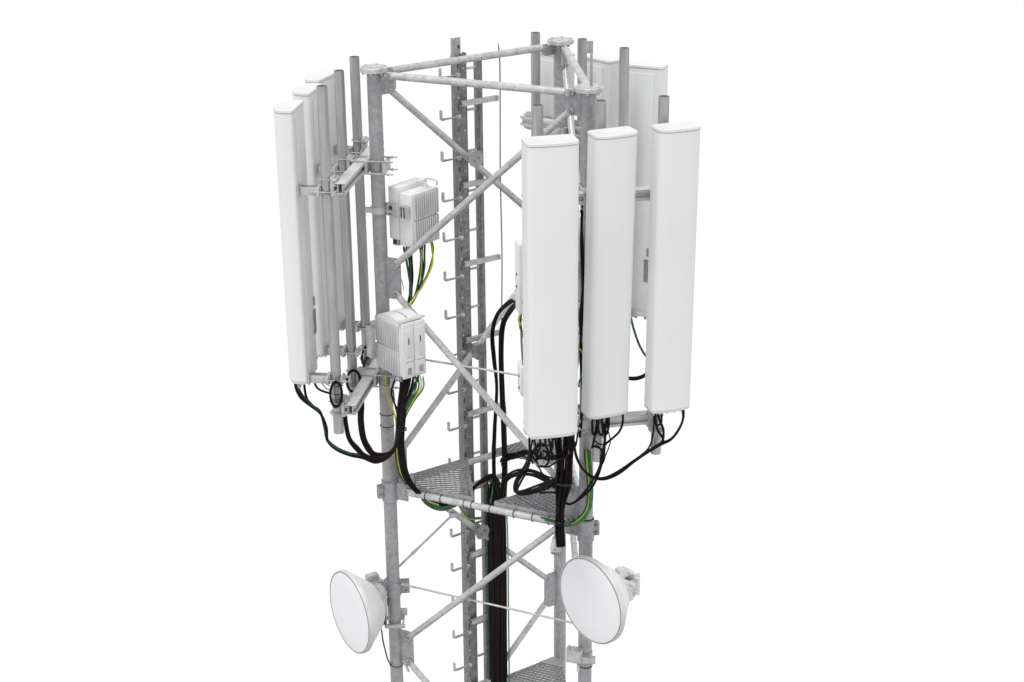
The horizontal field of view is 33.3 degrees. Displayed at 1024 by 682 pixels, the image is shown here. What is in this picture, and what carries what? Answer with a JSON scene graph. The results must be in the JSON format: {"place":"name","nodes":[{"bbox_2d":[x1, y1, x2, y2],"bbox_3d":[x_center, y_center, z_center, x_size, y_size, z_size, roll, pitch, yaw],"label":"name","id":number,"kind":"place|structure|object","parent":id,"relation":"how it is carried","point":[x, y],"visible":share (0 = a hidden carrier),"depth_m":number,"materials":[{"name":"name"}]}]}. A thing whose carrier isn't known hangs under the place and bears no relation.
{"place":"outdoors","nodes":[
{"label":"outdoors","id":0,"kind":"place"},
{"bbox_2d":[359,36,603,681],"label":"lattice tower","id":1,"kind":"structure","parent":0,"point":[578,100],"depth_m":11.57,"materials":[{"name":"metal"}]},
{"bbox_2d":[334,146,397,193],"bbox_3d":[-0.910,-1.144,11.247,0.283,0.103,1.095,3,21,8],"label":"channel rail","id":2,"kind":"object","parent":1,"relation":"attached to","point":[351,175],"visible":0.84,"depth_m":11.18,"materials":[{"name":"metal"}]},
{"bbox_2d":[316,85,349,433],"bbox_3d":[-1.157,-0.484,11.026,0.130,2.344,0.110,3,21,8],"label":"mounting pole","id":3,"kind":"object","parent":2,"relation":"attached to","point":[327,178],"visible":0.97,"depth_m":10.96,"materials":[{"name":"metal"}]},
{"bbox_2d":[273,100,349,387],"bbox_3d":[-1.279,-0.601,11.097,0.419,1.880,0.305,2,21,7],"label":"panel antenna","id":4,"kind":"object","parent":3,"relation":"attached to","point":[295,190],"visible":0.99,"depth_m":10.99,"materials":[{"name":"plastic"}]},
{"bbox_2d":[296,385,389,461],"bbox_3d":[-1.065,0.520,11.511,0.750,0.628,0.125,-3,21,-7],"label":"cable","id":5,"kind":"object","parent":4,"relation":"attached to","point":[319,412],"visible":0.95,"depth_m":11.45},
{"bbox_2d":[294,384,397,463],"bbox_3d":[-1.069,0.523,11.510,0.757,0.644,0.124,-3,21,-7],"label":"cable","id":6,"kind":"object","parent":4,"relation":"attached to","point":[327,438],"visible":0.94,"depth_m":11.53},
{"bbox_2d":[296,384,400,454],"bbox_3d":[-1.060,0.517,11.511,0.749,0.622,0.120,-3,21,-7],"label":"cable","id":7,"kind":"object","parent":4,"relation":"attached to","point":[332,444],"visible":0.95,"depth_m":11.50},
{"bbox_2d":[329,380,342,407],"bbox_3d":[-1.157,0.346,11.265,0.095,0.201,0.060,-1,21,0],"label":"cable coil","id":8,"kind":"object","parent":3,"relation":"attached to","point":[330,393],"visible":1,"depth_m":11.25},
{"bbox_2d":[334,69,364,395],"bbox_3d":[-1.099,-0.654,11.494,0.130,2.342,0.110,3,21,8],"label":"mounting pole","id":9,"kind":"object","parent":2,"relation":"attached to","point":[343,158],"visible":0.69,"depth_m":11.44,"materials":[{"name":"metal"}]},
{"bbox_2d":[292,83,364,360],"bbox_3d":[-1.219,-0.775,11.551,0.419,1.880,0.305,3,21,9],"label":"panel antenna","id":10,"kind":"object","parent":9,"relation":"attached to","point":[306,93],"visible":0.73,"depth_m":11.42,"materials":[{"name":"plastic"}]},
{"bbox_2d":[346,369,360,392],"bbox_3d":[-1.088,0.271,11.751,0.110,0.183,0.060,-1,21,0],"label":"cable coil","id":11,"kind":"object","parent":9,"relation":"attached to","point":[349,373],"visible":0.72,"depth_m":11.73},
{"bbox_2d":[357,411,398,455],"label":"cable","id":12,"kind":"object","parent":9,"relation":"attached to","point":[361,438],"visible":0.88,"depth_m":11.72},
{"bbox_2d":[349,56,375,370],"bbox_3d":[-1.040,-0.822,11.942,0.130,2.334,0.110,3,21,8],"label":"mounting pole","id":13,"kind":"object","parent":2,"relation":"attached to","point":[360,140],"visible":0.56,"depth_m":11.88,"materials":[{"name":"metal"}]},
{"bbox_2d":[305,70,365,331],"bbox_3d":[-1.176,-0.915,11.915,0.410,1.880,0.345,7,22,19],"label":"panel antenna","id":14,"kind":"object","parent":13,"relation":"attached to","point":[324,77],"visible":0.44,"depth_m":11.86,"materials":[{"name":"plastic"}]},
{"bbox_2d":[345,359,398,414],"bbox_3d":[-0.897,0.266,11.787,0.283,0.103,1.095,3,21,8],"label":"channel rail","id":15,"kind":"object","parent":1,"relation":"attached to","point":[369,380],"visible":0.69,"depth_m":11.65,"materials":[{"name":"metal"}]},
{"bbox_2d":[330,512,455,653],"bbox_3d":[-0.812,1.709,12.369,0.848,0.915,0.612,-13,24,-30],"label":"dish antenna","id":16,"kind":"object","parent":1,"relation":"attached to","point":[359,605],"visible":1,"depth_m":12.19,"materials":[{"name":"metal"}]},
{"bbox_2d":[385,371,405,482],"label":"cable","id":17,"kind":"object","parent":1,"relation":"attached to","point":[394,417],"visible":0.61,"depth_m":11.78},
{"bbox_2d":[366,308,425,381],"bbox_3d":[-0.807,0.008,11.539,0.243,0.448,0.464,-18,27,-38],"label":"radio unit","id":18,"kind":"object","parent":1,"relation":"attached to","point":[399,350],"visible":1,"depth_m":11.41,"materials":[{"name":"metal"}]},
{"bbox_2d":[343,417,380,461],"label":"cable","id":19,"kind":"object","parent":18,"relation":"attached to","point":[358,452],"visible":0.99,"depth_m":11.53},
{"bbox_2d":[345,378,408,458],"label":"cable","id":20,"kind":"object","parent":18,"relation":"attached to","point":[357,446],"visible":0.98,"depth_m":11.53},
{"bbox_2d":[359,406,402,456],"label":"cable","id":21,"kind":"object","parent":18,"relation":"attached to","point":[360,425],"visible":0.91,"depth_m":11.66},
{"bbox_2d":[362,402,404,454],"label":"cable","id":22,"kind":"object","parent":18,"relation":"attached to","point":[370,447],"visible":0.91,"depth_m":11.64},
{"bbox_2d":[402,375,449,504],"bbox_3d":[-0.539,0.680,11.998,0.151,1.220,0.753,9,23,24],"label":"cable","id":23,"kind":"object","parent":18,"relation":"attached to","point":[408,474],"visible":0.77,"depth_m":11.72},
{"bbox_2d":[396,382,455,507],"bbox_3d":[-0.561,0.695,12.005,0.069,1.225,0.790,13,25,32],"label":"cable","id":24,"kind":"object","parent":18,"relation":"attached to","point":[399,399],"visible":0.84,"depth_m":11.59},
{"bbox_2d":[393,387,406,484],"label":"cable","id":25,"kind":"object","parent":1,"relation":"attached to","point":[395,451],"visible":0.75,"depth_m":11.92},
{"bbox_2d":[365,177,439,249],"bbox_3d":[-0.706,-0.832,11.432,0.492,0.438,0.280,-16,26,-34],"label":"radio unit","id":26,"kind":"object","parent":1,"relation":"attached to","point":[411,209],"visible":0.94,"depth_m":11.37,"materials":[{"name":"metal"}]},
{"bbox_2d":[403,246,411,301],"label":"cable","id":27,"kind":"object","parent":26,"relation":"attached to","point":[408,273],"visible":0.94,"depth_m":11.49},
{"bbox_2d":[410,255,413,296],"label":"cable","id":28,"kind":"object","parent":26,"relation":"attached to","point":[412,273],"visible":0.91,"depth_m":11.49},
{"bbox_2d":[414,247,420,293],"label":"cable","id":29,"kind":"object","parent":26,"relation":"attached to","point":[418,281],"visible":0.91,"depth_m":11.55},
{"bbox_2d":[409,242,433,304],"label":"cable","id":30,"kind":"object","parent":26,"relation":"attached to","point":[426,278],"visible":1,"depth_m":11.56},
{"bbox_2d":[421,244,425,284],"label":"cable","id":31,"kind":"object","parent":26,"relation":"attached to","point":[424,257],"visible":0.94,"depth_m":11.54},
{"bbox_2d":[400,378,410,472],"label":"cable","id":32,"kind":"object","parent":1,"relation":"attached to","point":[401,446],"visible":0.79,"depth_m":11.65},
{"bbox_2d":[397,379,416,493],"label":"cable","id":33,"kind":"object","parent":1,"relation":"attached to","point":[398,446],"visible":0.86,"depth_m":11.70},
{"bbox_2d":[399,379,417,493],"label":"cable","id":34,"kind":"object","parent":1,"relation":"attached to","point":[405,388],"visible":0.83,"depth_m":11.52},
{"bbox_2d":[403,377,447,505],"bbox_3d":[-0.545,0.689,12.001,0.117,1.214,0.755,11,24,27],"label":"cable","id":35,"kind":"object","parent":1,"relation":"attached to","point":[409,392],"visible":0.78,"depth_m":11.73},
{"bbox_2d":[398,457,473,501],"bbox_3d":[-0.536,0.979,12.147,0.544,0.045,0.663,-1,21,0],"label":"corner grating","id":36,"kind":"object","parent":1,"relation":"attached to","point":[446,472],"visible":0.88,"depth_m":12.09,"materials":[{"name":"metal"}]},
{"bbox_2d":[438,37,501,681],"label":"climbing ladder","id":37,"kind":"object","parent":1,"relation":"attached to","point":[467,413],"visible":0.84,"depth_m":12.20,"materials":[{"name":"metal"}]},
{"bbox_2d":[472,474,498,515],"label":"cable","id":38,"kind":"object","parent":1,"relation":"attached to","point":[488,475],"visible":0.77,"depth_m":12.41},
{"bbox_2d":[486,484,490,680],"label":"cable","id":39,"kind":"object","parent":1,"relation":"attached to","point":[488,606],"visible":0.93,"depth_m":12.98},
{"bbox_2d":[489,489,491,681],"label":"cable","id":40,"kind":"object","parent":1,"relation":"attached to","point":[490,613],"visible":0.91,"depth_m":13.02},
{"bbox_2d":[488,486,493,681],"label":"cable","id":41,"kind":"object","parent":1,"relation":"attached to","point":[491,584],"visible":0.93,"depth_m":12.93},
{"bbox_2d":[490,482,495,681],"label":"cable","id":42,"kind":"object","parent":1,"relation":"attached to","point":[493,590],"visible":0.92,"depth_m":12.97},
{"bbox_2d":[492,495,497,681],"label":"cable","id":43,"kind":"object","parent":1,"relation":"attached to","point":[495,592],"visible":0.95,"depth_m":12.97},
{"bbox_2d":[495,495,498,681],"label":"cable","id":44,"kind":"object","parent":1,"relation":"attached to","point":[497,590],"visible":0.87,"depth_m":12.96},
{"bbox_2d":[496,492,500,681],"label":"cable","id":45,"kind":"object","parent":1,"relation":"attached to","point":[499,589],"visible":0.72,"depth_m":12.96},
{"bbox_2d":[498,516,502,681],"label":"cable","id":46,"kind":"object","parent":1,"relation":"attached to","point":[501,650],"visible":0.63,"depth_m":13.06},
{"bbox_2d":[498,43,504,385],"bbox_3d":[-0.056,0.801,12.661,0.032,6.030,0.010,-15,25,-32],"label":"wire rope","id":47,"kind":"object","parent":1,"relation":"hanging from","point":[500,181],"visible":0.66,"depth_m":11.91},
{"bbox_2d":[501,516,503,681],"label":"cable","id":48,"kind":"object","parent":1,"relation":"attached to","point":[502,559],"visible":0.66,"depth_m":12.95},
{"bbox_2d":[503,515,505,681],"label":"cable","id":49,"kind":"object","parent":1,"relation":"attached to","point":[504,613],"visible":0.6,"depth_m":13.11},
{"bbox_2d":[504,484,507,681],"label":"cable","id":50,"kind":"object","parent":1,"relation":"attached to","point":[505,594],"visible":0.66,"depth_m":13.03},
{"bbox_2d":[505,402,509,681],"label":"cable","id":51,"kind":"object","parent":1,"relation":"attached to","point":[508,568],"visible":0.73,"depth_m":12.84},
{"bbox_2d":[500,468,549,498],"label":"cable","id":52,"kind":"object","parent":1,"relation":"attached to","point":[515,470],"visible":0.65,"depth_m":12.09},
{"bbox_2d":[502,471,547,486],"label":"cable","id":53,"kind":"object","parent":1,"relation":"attached to","point":[518,472],"visible":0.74,"depth_m":12.06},
{"bbox_2d":[500,449,554,495],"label":"cable","id":54,"kind":"object","parent":1,"relation":"hanging from","point":[540,490],"visible":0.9,"depth_m":11.82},
{"bbox_2d":[501,452,552,492],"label":"cable","id":55,"kind":"object","parent":54,"relation":"hanging from","point":[518,480],"visible":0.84,"depth_m":11.84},
{"bbox_2d":[501,452,568,491],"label":"cable","id":56,"kind":"object","parent":54,"relation":"hanging from","point":[534,486],"visible":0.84,"depth_m":11.86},
{"bbox_2d":[500,451,554,493],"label":"cable","id":57,"kind":"object","parent":1,"relation":"hanging from","point":[539,488],"visible":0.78,"depth_m":11.63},
{"bbox_2d":[502,474,554,498],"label":"cable","id":58,"kind":"object","parent":1,"relation":"attached to","point":[504,485],"visible":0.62,"depth_m":12.19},
{"bbox_2d":[496,437,564,466],"bbox_3d":[0.239,0.776,12.657,0.605,0.045,0.462,9,23,23],"label":"corner grating","id":59,"kind":"object","parent":1,"relation":"attached to","point":[516,447],"visible":0.23,"depth_m":12.58,"materials":[{"name":"metal"}]},
{"bbox_2d":[494,476,575,517],"bbox_3d":[0.308,1.120,11.757,0.685,0.045,0.531,-15,25,-32],"label":"corner grating","id":60,"kind":"object","parent":1,"relation":"attached to","point":[541,504],"visible":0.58,"depth_m":11.75,"materials":[{"name":"metal"}]},
{"bbox_2d":[507,657,565,681],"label":"corner grating","id":61,"kind":"object","parent":1,"relation":"attached to","point":[545,669],"visible":0.99,"depth_m":13.35,"materials":[{"name":"metal"}]},
{"bbox_2d":[520,115,580,137],"bbox_3d":[0.354,-1.479,12.091,0.880,0.103,0.282,17,27,39],"label":"channel rail","id":62,"kind":"object","parent":1,"relation":"attached to","point":[526,121],"visible":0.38,"depth_m":12.22,"materials":[{"name":"metal"}]},
{"bbox_2d":[618,47,628,126],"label":"mounting pole","id":63,"kind":"object","parent":62,"relation":"attached to","point":[623,84],"visible":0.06,"depth_m":11.71,"materials":[{"name":"metal"}]},
{"bbox_2d":[628,60,668,319],"bbox_3d":[0.886,-1.006,12.101,0.305,1.880,0.404,9,23,23],"label":"panel antenna","id":64,"kind":"object","parent":63,"relation":"attached to","point":[648,83],"visible":0.28,"depth_m":11.97,"materials":[{"name":"plastic"}]},
{"bbox_2d":[631,317,645,356],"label":"cable","id":65,"kind":"object","parent":64,"relation":"attached to","point":[637,340],"visible":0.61,"depth_m":12.30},
{"bbox_2d":[550,536,561,573],"bbox_3d":[0.341,1.521,11.786,0.086,0.448,0.233,11,24,29],"label":"junction box","id":66,"kind":"object","parent":1,"relation":"attached to","point":[555,550],"visible":0.77,"depth_m":11.67,"materials":[{"name":"metal"}]},
{"bbox_2d":[541,449,588,523],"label":"cable","id":67,"kind":"object","parent":1,"relation":"attached to","point":[586,501],"visible":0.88,"depth_m":11.37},
{"bbox_2d":[544,449,593,526],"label":"cable","id":68,"kind":"object","parent":1,"relation":"attached to","point":[592,495],"visible":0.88,"depth_m":11.36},
{"bbox_2d":[564,449,589,523],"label":"cable","id":69,"kind":"object","parent":1,"relation":"attached to","point":[588,483],"visible":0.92,"depth_m":11.31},
{"bbox_2d":[564,450,590,524],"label":"cable","id":70,"kind":"object","parent":1,"relation":"attached to","point":[590,493],"visible":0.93,"depth_m":11.35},
{"bbox_2d":[564,450,591,525],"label":"cable","id":71,"kind":"object","parent":1,"relation":"attached to","point":[591,493],"visible":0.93,"depth_m":11.36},
{"bbox_2d":[578,234,579,298],"bbox_3d":[0.359,-0.470,10.754,0.119,0.420,0.177,-4,21,-10],"label":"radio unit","id":72,"kind":"object","parent":1,"relation":"attached to","point":[578,266],"visible":0.03,"depth_m":10.69,"materials":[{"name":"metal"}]},
{"bbox_2d":[521,182,649,207],"bbox_3d":[0.449,-0.923,10.636,0.825,0.103,0.333,-4,21,-10],"label":"channel rail","id":73,"kind":"object","parent":1,"relation":"attached to","point":[642,193],"visible":0.24,"depth_m":10.55,"materials":[{"name":"metal"}]},
{"bbox_2d":[530,104,546,464],"bbox_3d":[0.161,-0.313,10.622,0.110,2.345,0.130,-4,21,-10],"label":"mounting pole","id":74,"kind":"object","parent":73,"relation":"attached to","point":[537,119],"visible":0.23,"depth_m":10.21,"materials":[{"name":"metal"}]},
{"bbox_2d":[515,239,522,314],"bbox_3d":[0.159,-0.404,10.714,0.266,0.460,0.187,-4,21,-10],"label":"radio unit","id":75,"kind":"object","parent":74,"relation":"attached to","point":[518,279],"visible":0.27,"depth_m":10.67,"materials":[{"name":"metal"}]},
{"bbox_2d":[498,302,514,481],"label":"cable","id":76,"kind":"object","parent":75,"relation":"attached to","point":[504,316],"visible":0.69,"depth_m":12.18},
{"bbox_2d":[500,304,514,477],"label":"cable","id":77,"kind":"object","parent":75,"relation":"attached to","point":[501,381],"visible":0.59,"depth_m":12.15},
{"bbox_2d":[502,306,515,497],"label":"cable","id":78,"kind":"object","parent":75,"relation":"attached to","point":[514,307],"visible":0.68,"depth_m":12.21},
{"bbox_2d":[518,360,522,395],"bbox_3d":[0.175,0.235,10.959,0.266,0.200,0.187,-4,21,-10],"label":"radio unit","id":79,"kind":"object","parent":74,"relation":"attached to","point":[520,377],"visible":0.22,"depth_m":10.91,"materials":[{"name":"metal"}]},
{"bbox_2d":[521,134,578,439],"bbox_3d":[0.195,-0.341,10.414,0.317,1.895,0.524,-5,21,-12],"label":"panel antenna","id":80,"kind":"object","parent":74,"relation":"attached to","point":[550,191],"visible":1,"depth_m":10.15,"materials":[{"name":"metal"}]},
{"bbox_2d":[524,437,530,470],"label":"cable","id":81,"kind":"object","parent":80,"relation":"attached to","point":[528,457],"visible":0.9,"depth_m":10.81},
{"bbox_2d":[554,438,558,546],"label":"cable","id":82,"kind":"object","parent":80,"relation":"hanging from","point":[556,478],"visible":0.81,"depth_m":11.25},
{"bbox_2d":[551,429,578,459],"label":"cable","id":83,"kind":"object","parent":74,"relation":"attached to","point":[570,453],"visible":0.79,"depth_m":11.00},
{"bbox_2d":[578,205,583,437],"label":"cable","id":84,"kind":"object","parent":73,"relation":"hanging from","point":[582,313],"visible":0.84,"depth_m":10.78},
{"bbox_2d":[588,99,605,462],"bbox_3d":[0.539,-0.336,10.674,0.110,2.365,0.130,-4,21,-10],"label":"mounting pole","id":85,"kind":"object","parent":73,"relation":"attached to","point":[600,113],"visible":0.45,"depth_m":10.27,"materials":[{"name":"metal"}]},
{"bbox_2d":[564,445,602,504],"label":"cable","id":86,"kind":"object","parent":85,"relation":"attached to","point":[592,485],"visible":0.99,"depth_m":11.22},
{"bbox_2d":[581,126,637,420],"bbox_3d":[0.563,-0.405,10.577,0.284,1.880,0.324,-9,25,-21],"label":"panel antenna","id":87,"kind":"object","parent":85,"relation":"attached to","point":[610,191],"visible":1,"depth_m":10.41,"materials":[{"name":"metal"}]},
{"bbox_2d":[579,210,584,428],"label":"cable","id":88,"kind":"object","parent":87,"relation":"attached to","point":[581,296],"visible":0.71,"depth_m":10.70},
{"bbox_2d":[576,414,623,500],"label":"cable","id":89,"kind":"object","parent":87,"relation":"attached to","point":[601,456],"visible":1,"depth_m":11.04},
{"bbox_2d":[596,418,607,435],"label":"cable","id":90,"kind":"object","parent":87,"relation":"attached to","point":[598,429],"visible":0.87,"depth_m":10.91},
{"bbox_2d":[601,417,609,435],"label":"cable","id":91,"kind":"object","parent":87,"relation":"attached to","point":[607,431],"visible":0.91,"depth_m":10.91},
{"bbox_2d":[523,404,647,434],"bbox_3d":[0.463,0.487,11.176,0.825,0.103,0.333,-4,21,-10],"label":"channel rail","id":92,"kind":"object","parent":1,"relation":"attached to","point":[632,418],"visible":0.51,"depth_m":11.09,"materials":[{"name":"metal"}]},
{"bbox_2d":[557,437,559,547],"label":"cable","id":93,"kind":"object","parent":92,"relation":"hanging from","point":[558,475],"visible":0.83,"depth_m":11.17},
{"bbox_2d":[558,437,562,546],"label":"cable","id":94,"kind":"object","parent":92,"relation":"hanging from","point":[561,470],"visible":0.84,"depth_m":11.23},
{"bbox_2d":[560,437,564,537],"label":"cable","id":95,"kind":"object","parent":92,"relation":"hanging from","point":[562,477],"visible":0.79,"depth_m":11.19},
{"bbox_2d":[560,436,568,547],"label":"cable","id":96,"kind":"object","parent":92,"relation":"hanging from","point":[562,502],"visible":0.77,"depth_m":11.25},
{"bbox_2d":[560,436,570,546],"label":"cable","id":97,"kind":"object","parent":92,"relation":"hanging from","point":[568,466],"visible":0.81,"depth_m":11.14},
{"bbox_2d":[562,435,574,546],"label":"cable","id":98,"kind":"object","parent":92,"relation":"hanging from","point":[571,473],"visible":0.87,"depth_m":11.22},
{"bbox_2d":[646,95,669,454],"bbox_3d":[0.923,-0.376,10.740,0.110,2.355,0.130,-4,21,-10],"label":"mounting pole","id":99,"kind":"object","parent":92,"relation":"attached to","point":[663,108],"visible":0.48,"depth_m":10.35,"materials":[{"name":"metal"}]},
{"bbox_2d":[640,416,654,455],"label":"cable","id":100,"kind":"object","parent":99,"relation":"attached to","point":[649,446],"visible":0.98,"depth_m":11.02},
{"bbox_2d":[644,121,700,415],"bbox_3d":[0.956,-0.441,10.633,0.276,1.880,0.334,-8,23,-19],"label":"panel antenna","id":101,"kind":"object","parent":99,"relation":"attached to","point":[675,151],"visible":1,"depth_m":10.46,"materials":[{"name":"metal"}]},
{"bbox_2d":[574,410,684,480],"bbox_3d":[0.750,0.654,11.048,0.713,0.561,0.036,1,21,5],"label":"cable","id":102,"kind":"object","parent":101,"relation":"attached to","point":[637,459],"visible":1,"depth_m":11.09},
{"bbox_2d":[576,410,683,478],"bbox_3d":[0.747,0.649,11.046,0.715,0.552,0.033,1,21,5],"label":"cable","id":103,"kind":"object","parent":101,"relation":"attached to","point":[629,463],"visible":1,"depth_m":11.10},
{"bbox_2d":[657,414,664,441],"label":"cable","id":104,"kind":"object","parent":101,"relation":"attached to","point":[661,424],"visible":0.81,"depth_m":10.98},
{"bbox_2d":[586,41,592,85],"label":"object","id":105,"kind":"object","parent":1,"relation":"on","point":[589,46],"visible":1,"depth_m":10.40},
{"bbox_2d":[560,555,639,671],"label":"dish antenna","id":106,"kind":"object","parent":1,"relation":"attached to","point":[597,596],"visible":1,"depth_m":11.27,"materials":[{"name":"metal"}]},
{"bbox_2d":[0,0,1023,681],"label":"sky","id":107,"kind":"structure","parent":0,"point":[838,494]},
{"bbox_3d":[0.368,-0.069,12.631,0.880,0.103,0.282,17,27,39],"label":"channel rail","id":108,"kind":"object","parent":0,"visible":0},
{"bbox_2d":[524,32,539,135],"bbox_3d":[0.171,-1.091,12.608,0.110,2.358,0.130,17,27,39],"label":"mounting pole","id":109,"kind":"object","parent":108,"relation":"attached to","point":[535,66],"visible":0.22,"depth_m":12.27,"materials":[{"name":"metal"}]},
{"bbox_2d":[540,52,574,118],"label":"panel antenna","id":110,"kind":"object","parent":109,"relation":"attached to","point":[547,74],"visible":0.09,"depth_m":12.42,"materials":[{"name":"plastic"}]},
{"bbox_2d":[574,38,586,338],"bbox_3d":[0.494,-0.999,12.355,0.110,2.362,0.130,17,27,39],"label":"mounting pole","id":111,"kind":"object","parent":108,"relation":"attached to","point":[581,54],"visible":0.23,"depth_m":11.98,"materials":[{"name":"metal"}]},
{"bbox_2d":[578,52,618,308],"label":"panel antenna","id":112,"kind":"object","parent":111,"relation":"attached to","point":[606,71],"visible":0.11,"depth_m":12.10,"materials":[{"name":"plastic"}]},
{"bbox_3d":[0.024,-0.289,11.078,0.048,0.048,0.046,-1,21,0],"label":"cable clip","id":113,"kind":"object","parent":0,"visible":0},
{"bbox_2d":[490,298,512,495],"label":"cable","id":114,"kind":"object","parent":113,"relation":"attached to","point":[496,314],"visible":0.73,"depth_m":12.22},
{"bbox_2d":[492,300,514,495],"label":"cable","id":115,"kind":"object","parent":113,"relation":"attached to","point":[493,333],"visible":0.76,"depth_m":12.23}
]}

